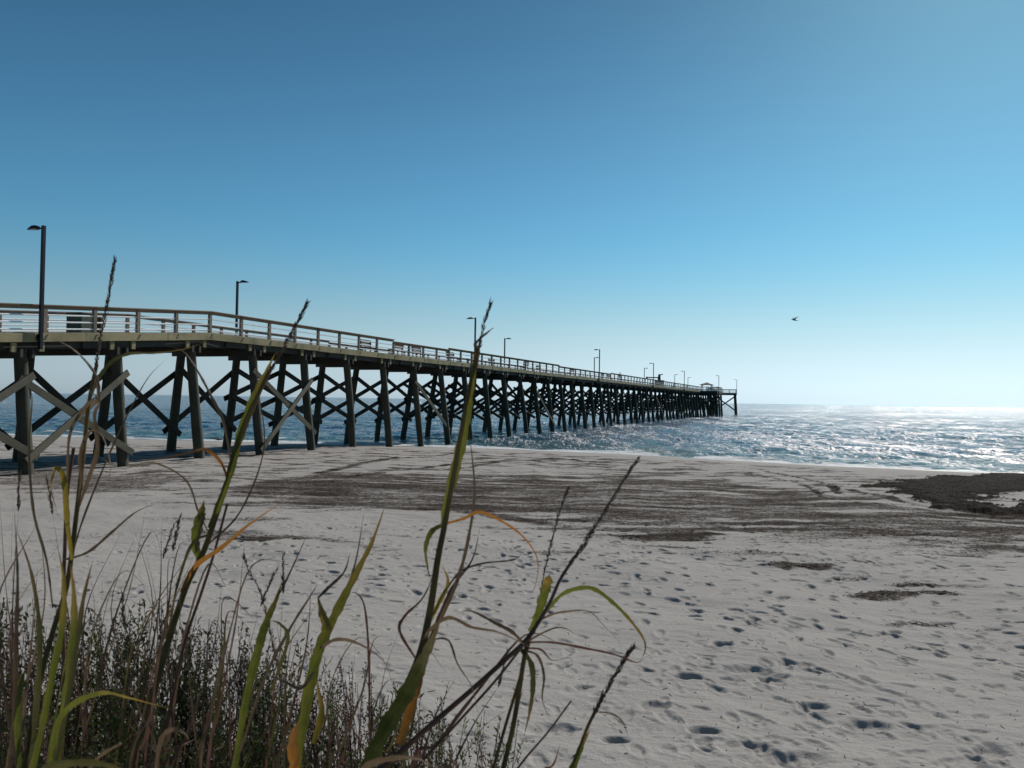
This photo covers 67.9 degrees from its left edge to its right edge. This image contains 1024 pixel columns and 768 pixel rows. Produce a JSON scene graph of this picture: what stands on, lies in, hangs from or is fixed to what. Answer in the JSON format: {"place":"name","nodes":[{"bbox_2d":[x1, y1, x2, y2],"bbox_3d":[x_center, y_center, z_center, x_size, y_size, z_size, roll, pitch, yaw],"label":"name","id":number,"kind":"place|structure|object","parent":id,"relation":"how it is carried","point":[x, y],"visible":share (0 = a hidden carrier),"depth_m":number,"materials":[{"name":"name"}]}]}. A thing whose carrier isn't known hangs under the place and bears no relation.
{"place":"outdoors","nodes":[
{"label":"outdoors","id":0,"kind":"place"},
{"bbox_2d":[21,256,201,767],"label":"dune grass","id":1,"kind":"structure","parent":0,"point":[69,538],"depth_m":1.49,"materials":[{"name":"green plant"}]},
{"bbox_2d":[102,298,309,767],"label":"dune grass","id":2,"kind":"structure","parent":0,"point":[201,556],"depth_m":1.44,"materials":[{"name":"green plant"}]},
{"bbox_2d":[228,538,316,767],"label":"dune grass","id":3,"kind":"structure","parent":0,"point":[251,678],"depth_m":1.32,"materials":[{"name":"green plant"}]},
{"bbox_2d":[359,296,538,767],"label":"dune grass","id":4,"kind":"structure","parent":0,"point":[408,693],"depth_m":1.26,"materials":[{"name":"green plant"}]},
{"bbox_2d":[377,456,645,767],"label":"dune grass","id":5,"kind":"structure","parent":0,"point":[540,610],"depth_m":1.27,"materials":[{"name":"green plant"}]},
{"bbox_2d":[0,435,1023,767],"bbox_3d":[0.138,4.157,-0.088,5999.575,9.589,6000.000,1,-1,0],"label":"sand beach","id":6,"kind":"structure","parent":0,"point":[816,653],"depth_m":11.01,"materials":[{"name":"beige sand"}]},
{"bbox_2d":[0,469,72,767],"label":"dry grass tuft","id":7,"kind":"object","parent":6,"relation":"on","point":[24,706],"visible":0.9,"depth_m":1.52,"materials":[{"name":"beige plant"}]},
{"bbox_2d":[0,597,80,766],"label":"seaside shrub","id":8,"kind":"object","parent":6,"relation":"on","point":[7,680],"visible":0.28,"depth_m":1.83,"materials":[{"name":"green plant"}]},
{"bbox_2d":[8,512,92,767],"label":"dune grass","id":9,"kind":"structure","parent":6,"relation":"on","point":[71,663],"depth_m":1.02,"materials":[{"name":"green plant"}]},
{"bbox_2d":[0,710,121,767],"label":"seaside shrub","id":10,"kind":"object","parent":6,"relation":"on","point":[45,744],"visible":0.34,"depth_m":1.52,"materials":[{"name":"green plant"}]},
{"bbox_2d":[32,607,153,767],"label":"seaside shrub","id":11,"kind":"object","parent":6,"relation":"on","point":[117,676],"visible":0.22,"depth_m":2.16,"materials":[{"name":"green plant"}]},
{"bbox_2d":[11,475,177,767],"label":"dry grass tuft","id":12,"kind":"object","parent":6,"relation":"on","point":[83,717],"visible":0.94,"depth_m":1.75,"materials":[{"name":"beige plant"}]},
{"bbox_2d":[41,690,168,767],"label":"dune grass","id":13,"kind":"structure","parent":6,"relation":"on","point":[65,763],"depth_m":0.90,"materials":[{"name":"green plant"}]},
{"bbox_2d":[40,677,179,767],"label":"seaside shrub","id":14,"kind":"object","parent":6,"relation":"on","point":[117,721],"visible":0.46,"depth_m":1.72,"materials":[{"name":"green plant"}]},
{"bbox_2d":[95,526,199,767],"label":"dry grass tuft","id":15,"kind":"object","parent":6,"relation":"on","point":[125,700],"visible":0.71,"depth_m":1.96,"materials":[{"name":"brown plant"}]},
{"bbox_2d":[84,598,214,767],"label":"seaside shrub","id":16,"kind":"object","parent":6,"relation":"on","point":[161,696],"visible":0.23,"depth_m":2.21,"materials":[{"name":"green plant"}]},
{"bbox_2d":[98,706,251,767],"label":"seaside shrub","id":17,"kind":"object","parent":6,"relation":"on","point":[171,756],"visible":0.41,"depth_m":1.65,"materials":[{"name":"green plant"}]},
{"bbox_2d":[110,512,278,767],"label":"dry grass tuft","id":18,"kind":"object","parent":6,"relation":"on","point":[149,721],"visible":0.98,"depth_m":1.37,"materials":[{"name":"plant"}]},
{"bbox_2d":[167,619,281,767],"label":"seaside shrub","id":19,"kind":"object","parent":6,"relation":"on","point":[235,683],"visible":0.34,"depth_m":2.21,"materials":[{"name":"green plant"}]},
{"bbox_2d":[165,559,291,767],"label":"dry grass tuft","id":20,"kind":"object","parent":6,"relation":"on","point":[218,682],"visible":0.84,"depth_m":1.55,"materials":[{"name":"brown plant"}]},
{"bbox_2d":[179,683,337,767],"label":"seaside shrub","id":21,"kind":"object","parent":6,"relation":"on","point":[218,739],"visible":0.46,"depth_m":1.91,"materials":[{"name":"green plant"}]},
{"bbox_2d":[211,551,314,767],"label":"dry grass tuft","id":22,"kind":"object","parent":6,"relation":"on","point":[283,746],"visible":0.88,"depth_m":1.64,"materials":[{"name":"brown plant"}]},
{"bbox_2d":[231,633,334,767],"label":"seaside shrub","id":23,"kind":"object","parent":6,"relation":"on","point":[263,696],"visible":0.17,"depth_m":2.38,"materials":[{"name":"green plant"}]},
{"bbox_2d":[154,727,433,767],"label":"dune grass","id":24,"kind":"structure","parent":6,"relation":"on","point":[373,762],"depth_m":0.83,"materials":[{"name":"green plant"}]},
{"bbox_2d":[253,723,378,767],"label":"seaside shrub","id":25,"kind":"object","parent":6,"relation":"on","point":[352,762],"visible":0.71,"depth_m":1.77,"materials":[{"name":"green plant"}]},
{"bbox_2d":[266,504,392,767],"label":"dune grass","id":26,"kind":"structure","parent":6,"relation":"on","point":[296,741],"depth_m":1.21,"materials":[{"name":"green plant"}]},
{"bbox_2d":[284,635,390,767],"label":"dry grass tuft","id":27,"kind":"object","parent":6,"relation":"on","point":[342,755],"visible":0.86,"depth_m":1.57,"materials":[{"name":"brown plant"}]},
{"bbox_2d":[290,656,407,767],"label":"seaside shrub","id":28,"kind":"object","parent":6,"relation":"on","point":[332,717],"visible":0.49,"depth_m":2.43,"materials":[{"name":"green plant"}]},
{"bbox_2d":[0,303,736,474],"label":"pier","id":29,"kind":"structure","parent":6,"relation":"on","point":[21,349],"depth_m":51.47,"materials":[{"name":"brown wood"}]},
{"bbox_2d":[27,225,45,349],"bbox_3d":[-19.992,-4.043,31.833,1.018,5.209,0.320,0,-1,22],"label":"pier lamp","id":30,"kind":"object","parent":29,"relation":"attached to","point":[39,336],"visible":1,"depth_m":31.63,"materials":[{"name":"brown metal"}]},
{"bbox_2d":[66,312,91,331],"bbox_3d":[-21.909,-3.086,38.553,1.060,1.020,0.820,0,-1,19],"label":"storage box","id":31,"kind":"object","parent":29,"relation":"on","point":[78,325],"visible":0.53,"depth_m":38.22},
{"bbox_2d":[97,317,102,331],"bbox_3d":[-21.682,-3.090,39.849,0.454,0.860,0.459,0,-1,19],"label":"litter bin","id":32,"kind":"object","parent":29,"relation":"on","point":[99,319],"visible":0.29,"depth_m":39.69,"materials":[{"name":"metal"}]},
{"bbox_2d":[235,280,247,335],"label":"pier lamp","id":33,"kind":"object","parent":29,"relation":"attached to","point":[237,295],"visible":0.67,"depth_m":52.26,"materials":[{"name":"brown metal"}]},
{"bbox_2d":[360,339,374,351],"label":"bench","id":34,"kind":"object","parent":29,"relation":"on","point":[364,343],"visible":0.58,"depth_m":58.60,"materials":[{"name":"wood"}]},
{"bbox_2d":[388,344,403,354],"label":"bench","id":35,"kind":"object","parent":29,"relation":"on","point":[397,348],"visible":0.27,"depth_m":61.29,"materials":[{"name":"wood"}]},
{"bbox_2d":[411,346,425,357],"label":"bench","id":36,"kind":"object","parent":29,"relation":"on","point":[413,350],"visible":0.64,"depth_m":66.19,"materials":[{"name":"wood"}]},
{"bbox_2d":[446,351,457,361],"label":"bench","id":37,"kind":"object","parent":29,"relation":"on","point":[453,358],"visible":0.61,"depth_m":72.59,"materials":[{"name":"wood"}]},
{"bbox_2d":[467,317,475,352],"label":"pier lamp","id":38,"kind":"object","parent":29,"relation":"attached to","point":[474,329],"visible":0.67,"depth_m":73.25,"materials":[{"name":"grey metal"}]},
{"bbox_2d":[595,349,599,382],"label":"pier lamp","id":39,"kind":"object","parent":29,"relation":"attached to","point":[599,365],"visible":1,"depth_m":115.35,"materials":[{"name":"grey metal"}]},
{"bbox_2d":[649,363,653,388],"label":"pier lamp","id":40,"kind":"object","parent":29,"relation":"attached to","point":[653,374],"visible":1,"depth_m":153.79,"materials":[{"name":"grey metal"}]},
{"bbox_2d":[646,374,663,385],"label":"deck crane","id":41,"kind":"object","parent":29,"relation":"on","point":[659,377],"visible":0.56,"depth_m":168.13,"materials":[{"name":"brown metal"}]},
{"bbox_2d":[700,382,712,390],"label":"gazebo","id":42,"kind":"object","parent":29,"relation":"on","point":[706,383],"visible":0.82,"depth_m":222.59,"materials":[{"name":"grey wood"}]},
{"bbox_2d":[363,682,460,767],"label":"seaside shrub","id":43,"kind":"object","parent":6,"relation":"on","point":[388,742],"visible":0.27,"depth_m":2.48,"materials":[{"name":"green plant"}]},
{"bbox_2d":[319,620,556,767],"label":"dry grass tuft","id":44,"kind":"object","parent":6,"relation":"on","point":[419,753],"visible":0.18,"depth_m":1.39,"materials":[{"name":"brown plant"}]},
{"bbox_2d":[414,649,523,767],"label":"dry grass tuft","id":45,"kind":"object","parent":6,"relation":"on","point":[445,765],"visible":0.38,"depth_m":1.56,"materials":[{"name":"brown plant"}]},
{"bbox_2d":[422,710,522,767],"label":"seaside shrub","id":46,"kind":"object","parent":6,"relation":"on","point":[483,755],"visible":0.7,"depth_m":2.55,"materials":[{"name":"green plant"}]},
{"bbox_2d":[1,510,1023,767],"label":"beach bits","id":47,"kind":"object","parent":6,"relation":"on","point":[591,660],"visible":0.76,"depth_m":7.38,"materials":[{"name":"brown"}]},
{"bbox_2d":[1,454,1023,630],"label":"seaweed litter","id":48,"kind":"object","parent":6,"relation":"on","point":[653,511],"visible":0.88,"depth_m":21.85,"materials":[{"name":"brown plant"}]},
{"bbox_2d":[517,700,571,767],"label":"dune grass","id":49,"kind":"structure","parent":6,"relation":"on","point":[536,745],"depth_m":1.34,"materials":[{"name":"green plant"}]},
{"bbox_2d":[569,642,637,767],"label":"dune grass","id":50,"kind":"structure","parent":6,"relation":"on","point":[576,758],"depth_m":1.29,"materials":[{"name":"green plant"}]},
{"bbox_2d":[0,393,1023,472],"bbox_3d":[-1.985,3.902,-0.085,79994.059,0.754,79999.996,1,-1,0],"label":"sea","id":51,"kind":"structure","parent":0,"point":[972,439],"depth_m":95.38,"materials":[{"name":"liquid"}]},
{"bbox_2d":[0,0,1023,407],"label":"sky","id":52,"kind":"structure","parent":0,"point":[671,185],"materials":[{"name":"blue"}]}
]}

